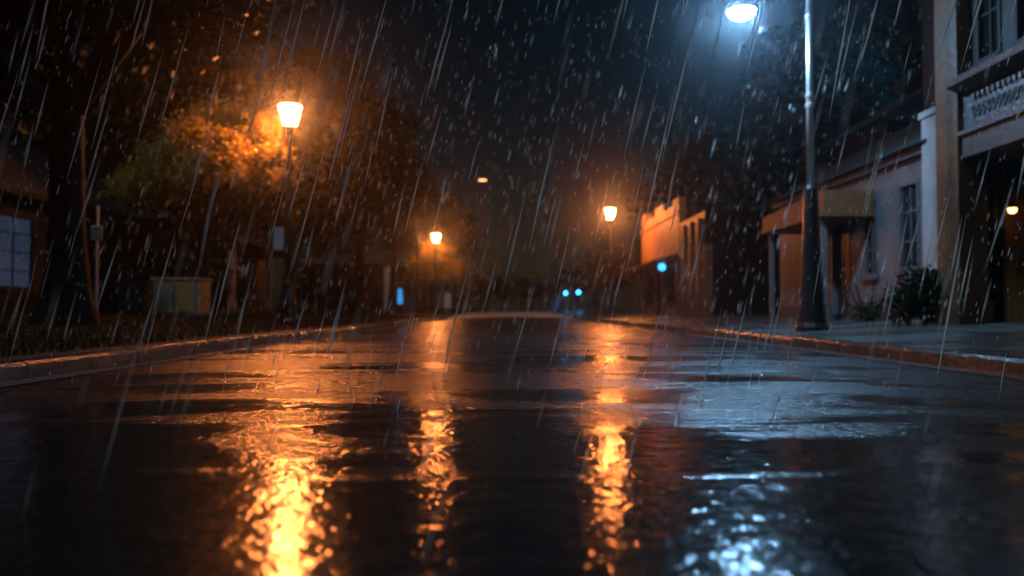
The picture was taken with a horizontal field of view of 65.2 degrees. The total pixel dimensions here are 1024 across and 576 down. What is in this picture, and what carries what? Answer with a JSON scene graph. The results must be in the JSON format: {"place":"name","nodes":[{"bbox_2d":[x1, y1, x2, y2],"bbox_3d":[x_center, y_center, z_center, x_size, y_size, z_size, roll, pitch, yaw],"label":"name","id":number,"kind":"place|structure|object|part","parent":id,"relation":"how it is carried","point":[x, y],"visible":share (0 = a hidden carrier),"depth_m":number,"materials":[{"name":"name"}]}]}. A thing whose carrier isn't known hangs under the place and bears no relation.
{"place":"outdoors","nodes":[
{"label":"outdoors","id":0,"kind":"place"},
{"bbox_2d":[0,307,468,360],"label":"lawn","id":1,"kind":"structure","parent":0,"point":[441,313],"depth_m":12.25,"materials":[{"name":"green plant"}]},
{"bbox_2d":[0,138,154,313],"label":"blue window house","id":2,"kind":"structure","parent":1,"relation":"on","point":[28,226],"depth_m":22.34,"materials":[{"name":"paint"}]},
{"bbox_2d":[0,211,36,292],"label":"window","id":3,"kind":"structure","parent":2,"relation":"in","point":[24,226],"depth_m":21.24,"materials":[{"name":"glass"}]},
{"bbox_2d":[87,239,100,293],"bbox_3d":[-13.122,-0.656,25.012,0.170,1.668,1.000,0,-2,0],"label":"window","id":4,"kind":"structure","parent":2,"relation":"in","point":[91,249],"depth_m":25.19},
{"bbox_2d":[91,205,102,311],"bbox_3d":[-10.048,-0.617,19.364,0.280,2.764,0.084,0,-2,0],"label":"sign post","id":5,"kind":"object","parent":1,"relation":"on","point":[96,232],"visible":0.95,"depth_m":19.34,"materials":[{"name":"metal"}]},
{"bbox_2d":[0,30,264,249],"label":"street tree","id":6,"kind":"object","parent":1,"relation":"on","point":[121,94],"visible":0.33,"depth_m":29.81,"materials":[{"name":"green plant"}]},
{"bbox_2d":[114,280,152,313],"bbox_3d":[-11.726,0.305,24.951,0.922,1.080,0.959,0,-2,0],"label":"wheelie bin","id":7,"kind":"object","parent":1,"relation":"on","point":[143,288],"visible":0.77,"depth_m":24.57,"materials":[{"name":"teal plastic"}]},
{"bbox_2d":[0,0,334,326],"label":"street tree","id":8,"kind":"object","parent":1,"relation":"on","point":[65,104],"visible":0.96,"depth_m":13.82,"materials":[{"name":"brown plant"}]},
{"bbox_2d":[150,278,213,316],"bbox_3d":[-10.124,0.319,24.560,1.600,1.240,0.940,0,-2,0],"label":"utility cabinet","id":9,"kind":"object","parent":1,"relation":"on","point":[190,303],"visible":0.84,"depth_m":24.14,"materials":[{"name":"metal"}]},
{"bbox_3d":[-10.517,0.267,24.139,0.610,0.900,0.060,0,-2,0],"label":"door","id":10,"kind":"part","parent":9,"relation":"part of","materials":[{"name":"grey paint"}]},
{"bbox_3d":[-9.912,0.267,24.142,0.520,0.900,0.060,0,-2,0],"label":"door","id":11,"kind":"part","parent":9,"relation":"part of","materials":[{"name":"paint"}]},
{"bbox_2d":[7,317,375,373],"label":"fallen leaves","id":12,"kind":"object","parent":1,"relation":"on","point":[154,327],"visible":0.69,"depth_m":11.71,"materials":[{"name":"brown plant"}]},
{"bbox_2d":[84,149,308,314],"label":"porch house","id":13,"kind":"structure","parent":1,"relation":"on","point":[161,240],"depth_m":31.24,"materials":[{"name":"brick"}]},
{"bbox_2d":[207,251,212,269],"bbox_3d":[-12.900,-0.700,33.668,0.100,1.696,1.396,0,-2,0],"label":"window","id":14,"kind":"structure","parent":13,"relation":"in","point":[210,254],"depth_m":34.17,"materials":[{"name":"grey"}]},
{"bbox_2d":[247,259,257,295],"bbox_3d":[-12.896,-0.497,39.665,0.170,1.768,1.500,0,-2,0],"label":"window","id":15,"kind":"structure","parent":13,"relation":"in","point":[253,264],"depth_m":39.93,"materials":[{"name":"grey glass"}]},
{"bbox_2d":[144,248,256,311],"bbox_3d":[-11.607,-0.019,30.259,2.418,2.983,7.725,0,-2,0],"label":"hedge","id":16,"kind":"object","parent":1,"relation":"on","point":[241,289],"visible":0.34,"depth_m":30.17,"materials":[{"name":"green plant"}]},
{"bbox_2d":[100,95,304,313],"bbox_3d":[-9.040,-2.620,23.068,4.857,7.079,8.066,1,-2,-30],"label":"street tree","id":17,"kind":"object","parent":1,"relation":"on","point":[194,127],"visible":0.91,"depth_m":23.57,"materials":[{"name":"green plant"}]},
{"bbox_2d":[164,34,395,316],"bbox_3d":[-9.022,-4.249,30.140,9.317,10.845,6.808,0,-2,0],"label":"street tree","id":18,"kind":"object","parent":1,"relation":"on","point":[321,211],"visible":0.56,"depth_m":29.35,"materials":[{"name":"green plant"}]},
{"bbox_2d":[278,96,302,322],"bbox_3d":[-5.856,-2.071,21.037,0.660,6.010,0.660,0,-2,0],"label":"street lamp","id":19,"kind":"object","parent":1,"relation":"on","point":[288,311],"visible":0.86,"depth_m":20.94,"materials":[{"name":"black metal"}]},
{"bbox_2d":[274,227,285,249],"bbox_3d":[-6.091,-1.297,21.011,0.330,0.600,0.035,0,-2,0],"label":"lamp sign","id":20,"kind":"object","parent":19,"relation":"attached to","point":[279,240],"visible":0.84,"depth_m":20.99,"materials":[{"name":"black paint"}]},
{"bbox_2d":[295,264,381,314],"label":"hedge","id":21,"kind":"object","parent":1,"relation":"on","point":[312,284],"visible":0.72,"depth_m":40.03,"materials":[{"name":"green plant"}]},
{"bbox_2d":[295,234,414,310],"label":"column house","id":22,"kind":"structure","parent":1,"relation":"on","point":[377,259],"depth_m":60.21,"materials":[{"name":"brick"}]},
{"bbox_2d":[379,279,382,300],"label":"window","id":23,"kind":"structure","parent":22,"relation":"in","point":[380,280],"depth_m":63.70,"materials":[{"name":"grey"}]},
{"bbox_2d":[295,93,437,315],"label":"street tree","id":24,"kind":"object","parent":1,"relation":"on","point":[399,131],"visible":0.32,"depth_m":40.63,"materials":[{"name":"green plant"}]},
{"bbox_2d":[397,287,403,314],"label":"sign pillar","id":25,"kind":"structure","parent":1,"relation":"on","point":[400,300],"depth_m":50.04,"materials":[{"name":"black paint"}]},
{"bbox_2d":[353,135,457,314],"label":"street tree","id":26,"kind":"object","parent":1,"relation":"on","point":[383,224],"visible":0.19,"depth_m":50.14,"materials":[{"name":"green plant"}]},
{"bbox_2d":[399,254,464,308],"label":"tree","id":27,"kind":"object","parent":1,"relation":"on","point":[410,279],"visible":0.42,"depth_m":95.50,"materials":[{"name":"green plant"}]},
{"bbox_2d":[403,237,467,312],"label":"street tree","id":28,"kind":"object","parent":1,"relation":"on","point":[451,267],"visible":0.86,"depth_m":58.45,"materials":[{"name":"green plant"}]},
{"bbox_2d":[431,231,440,313],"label":"street lamp","id":29,"kind":"object","parent":1,"relation":"on","point":[436,238],"visible":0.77,"depth_m":56.44,"materials":[{"name":"black metal"}]},
{"bbox_2d":[374,189,499,310],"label":"street tree","id":30,"kind":"object","parent":1,"relation":"on","point":[445,224],"visible":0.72,"depth_m":67.50,"materials":[{"name":"green plant"}]},
{"bbox_2d":[444,293,450,312],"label":"plate sign","id":31,"kind":"object","parent":1,"relation":"on","point":[447,300],"visible":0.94,"depth_m":62.91,"materials":[{"name":"metal"}]},
{"bbox_2d":[415,170,487,313],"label":"mast lamp","id":32,"kind":"object","parent":1,"relation":"on","point":[417,269],"visible":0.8,"depth_m":54.97,"materials":[{"name":"black metal"}]},
{"bbox_2d":[0,0,919,310],"label":"sky","id":33,"kind":"structure","parent":0,"point":[547,42],"materials":[{"name":"black"}]},
{"bbox_2d":[0,311,1023,575],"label":"road","id":34,"kind":"structure","parent":0,"point":[728,477],"depth_m":2.55,"materials":[{"name":"black asphalt"}]},
{"bbox_2d":[0,311,476,386],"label":"gutter","id":35,"kind":"object","parent":34,"relation":"on","point":[40,378],"visible":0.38,"depth_m":7.72,"materials":[{"name":"concrete"}]},
{"bbox_2d":[447,311,574,319],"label":"concrete crossing","id":36,"kind":"object","parent":34,"relation":"on","point":[507,314],"visible":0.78,"depth_m":59.20,"materials":[{"name":"grey concrete"}]},
{"bbox_2d":[541,311,1023,380],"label":"gutter","id":37,"kind":"object","parent":34,"relation":"on","point":[995,374],"visible":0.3,"depth_m":8.50,"materials":[{"name":"concrete"}]},
{"bbox_2d":[0,0,1023,566],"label":"rain","id":38,"kind":"object","parent":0,"point":[672,108],"visible":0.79,"depth_m":6.17,"materials":[{"name":"white liquid"}]},
{"bbox_2d":[543,308,1023,356],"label":"pavement","id":39,"kind":"structure","parent":0,"point":[1009,341],"depth_m":11.94,"materials":[{"name":"concrete"}]},
{"bbox_2d":[551,295,562,310],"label":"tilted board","id":40,"kind":"object","parent":39,"relation":"on","point":[554,308],"visible":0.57,"depth_m":73.97,"materials":[{"name":"blue"}]},
{"bbox_2d":[563,284,567,306],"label":"traffic signal","id":41,"kind":"object","parent":39,"relation":"on","point":[565,290],"visible":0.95,"depth_m":75.51,"materials":[{"name":"black paint"}]},
{"bbox_2d":[576,283,580,308],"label":"traffic signal","id":42,"kind":"object","parent":39,"relation":"on","point":[578,288],"visible":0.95,"depth_m":74.92,"materials":[{"name":"black paint"}]},
{"bbox_2d":[551,250,630,307],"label":"tree","id":43,"kind":"object","parent":39,"relation":"on","point":[580,273],"visible":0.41,"depth_m":97.58,"materials":[{"name":"green plant"}]},
{"bbox_2d":[604,204,615,315],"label":"street lamp","id":44,"kind":"object","parent":39,"relation":"on","point":[610,210],"visible":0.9,"depth_m":42.49,"materials":[{"name":"black metal"}]},
{"bbox_2d":[581,246,640,312],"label":"street tree","id":45,"kind":"object","parent":39,"relation":"on","point":[617,262],"visible":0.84,"depth_m":51.26,"materials":[{"name":"green plant"}]},
{"bbox_2d":[616,232,641,294],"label":"tree","id":46,"kind":"object","parent":39,"relation":"on","point":[638,251],"visible":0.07,"depth_m":75.72,"materials":[{"name":"green plant"}]},
{"bbox_2d":[624,113,753,232],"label":"street tree","id":47,"kind":"object","parent":39,"relation":"on","point":[704,152],"visible":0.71,"depth_m":53.56,"materials":[{"name":"green plant"}]},
{"bbox_2d":[623,196,779,314],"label":"shop","id":48,"kind":"structure","parent":39,"relation":"on","point":[719,257],"depth_m":30.53,"materials":[{"name":"paint"}]},
{"bbox_2d":[644,271,653,303],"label":"window","id":49,"kind":"structure","parent":48,"relation":"in","point":[649,282],"depth_m":42.37,"materials":[{"name":"black glass"}]},
{"bbox_2d":[661,271,661,313],"bbox_3d":[7.414,0.167,39.249,0.055,2.202,1.080,0,-2,0],"label":"door","id":50,"kind":"structure","parent":48,"relation":"in","point":[661,271],"depth_m":39.52,"materials":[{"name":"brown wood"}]},
{"bbox_2d":[658,262,665,270],"bbox_3d":[6.816,-0.990,36.377,0.360,0.410,0.360,0,-2,0],"label":"awning light","id":51,"kind":"object","parent":48,"relation":"hanging from","point":[661,266],"visible":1,"depth_m":36.26,"materials":[{"name":"black paint"}]},
{"bbox_2d":[665,265,674,303],"bbox_3d":[7.310,-0.156,36.656,0.170,1.718,2.100,0,-2,0],"label":"window","id":52,"kind":"structure","parent":48,"relation":"in","point":[671,269],"depth_m":36.93,"materials":[{"name":"black paint"}]},
{"bbox_2d":[725,0,828,330],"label":"street light","id":53,"kind":"object","parent":39,"relation":"on","point":[813,317],"visible":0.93,"depth_m":13.37,"materials":[{"name":"black paint"}]},
{"bbox_2d":[715,11,905,243],"bbox_3d":[10.762,-4.664,29.238,7.406,11.576,6.691,-1,-2,26],"label":"street tree","id":54,"kind":"object","parent":39,"relation":"on","point":[778,169],"visible":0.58,"depth_m":29.07,"materials":[{"name":"green plant"}]},
{"bbox_2d":[761,106,937,321],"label":"white house","id":55,"kind":"structure","parent":39,"relation":"on","point":[843,192],"depth_m":16.50,"materials":[{"name":"paint"}]},
{"bbox_2d":[837,223,848,313],"bbox_3d":[7.522,-0.426,18.007,0.055,2.202,0.880,0,-2,0],"label":"door","id":56,"kind":"structure","parent":55,"relation":"in","point":[842,230],"depth_m":18.12,"materials":[{"name":"black paint"}]},
{"bbox_2d":[789,55,932,183],"bbox_3d":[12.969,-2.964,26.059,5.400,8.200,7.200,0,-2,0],"label":"roof","id":57,"kind":"structure","parent":55,"relation":"attached to","point":[908,106],"depth_m":24.30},
{"bbox_2d":[860,195,879,280],"bbox_3d":[7.412,-1.023,16.523,0.170,1.728,0.700,0,-2,0],"label":"window","id":58,"kind":"structure","parent":55,"relation":"in","point":[871,250],"depth_m":16.53,"materials":[{"name":"grey glass"}]},
{"bbox_2d":[894,178,919,274],"bbox_3d":[7.420,-1.122,14.950,0.170,1.738,0.850,0,-2,0],"label":"window","id":59,"kind":"structure","parent":55,"relation":"in","point":[909,191],"depth_m":15.04,"materials":[{"name":"grey glass"}]},
{"bbox_2d":[845,279,888,321],"bbox_3d":[6.962,0.301,15.636,0.825,0.934,0.819,0,-2,0],"label":"bush","id":60,"kind":"object","parent":39,"relation":"on","point":[871,313],"visible":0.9,"depth_m":15.49,"materials":[{"name":"green plant"}]},
{"bbox_2d":[812,0,933,107],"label":"street tree","id":61,"kind":"object","parent":39,"relation":"on","point":[903,39],"visible":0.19,"depth_m":19.38,"materials":[{"name":"green plant"}]},
{"bbox_2d":[873,260,942,326],"bbox_3d":[6.646,0.116,12.946,1.550,1.118,1.218,0,-2,0],"label":"bush","id":62,"kind":"object","parent":39,"relation":"on","point":[913,303],"visible":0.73,"depth_m":12.79,"materials":[{"name":"green plant"}]},
{"bbox_2d":[922,0,1023,324],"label":"stone building","id":63,"kind":"structure","parent":39,"relation":"on","point":[956,174],"depth_m":12.10,"materials":[{"name":"brick"}]},
{"bbox_2d":[969,0,1002,69],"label":"window","id":64,"kind":"structure","parent":63,"relation":"in","point":[988,24],"depth_m":11.74,"materials":[{"name":"glass"}]},
{"bbox_2d":[988,184,998,304],"bbox_3d":[7.595,-0.704,12.931,0.480,1.950,0.056,0,-2,0],"label":"window","id":65,"kind":"structure","parent":63,"relation":"in","point":[992,188],"depth_m":12.92,"materials":[{"name":"black glass"}]},
{"bbox_2d":[1007,161,1019,213],"bbox_3d":[7.867,-1.584,12.589,0.200,0.830,0.200,0,-2,0],"label":"pendant lamp","id":66,"kind":"object","parent":63,"relation":"hanging from","point":[1012,206],"visible":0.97,"depth_m":12.55,"materials":[{"name":"black paint"}]},
{"bbox_2d":[1007,0,1023,48],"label":"window","id":67,"kind":"structure","parent":63,"relation":"in","point":[1019,6],"depth_m":10.97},
{"bbox_2d":[1010,192,1023,321],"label":"door","id":68,"kind":"structure","parent":63,"relation":"in","point":[1017,245],"depth_m":12.90,"materials":[{"name":"brown wood"}]},
{"label":"ground","id":69,"kind":"structure","parent":0,"visible":0},
{"bbox_2d":[0,310,489,387],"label":"kerb","id":70,"kind":"structure","parent":69,"relation":"on","point":[17,369],"depth_m":8.26,"materials":[{"name":"concrete"}]},
{"bbox_2d":[453,268,517,310],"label":"tree","id":71,"kind":"object","parent":69,"relation":"on","point":[481,288],"visible":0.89,"depth_m":117.27,"materials":[{"name":"green plant"}]},
{"bbox_2d":[502,272,562,310],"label":"tree","id":72,"kind":"object","parent":69,"relation":"on","point":[541,289],"visible":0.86,"depth_m":123.24,"materials":[{"name":"green plant"}]},
{"bbox_2d":[528,310,1023,380],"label":"kerb","id":73,"kind":"structure","parent":69,"relation":"on","point":[1013,365],"depth_m":9.00,"materials":[{"name":"concrete"}]}
]}

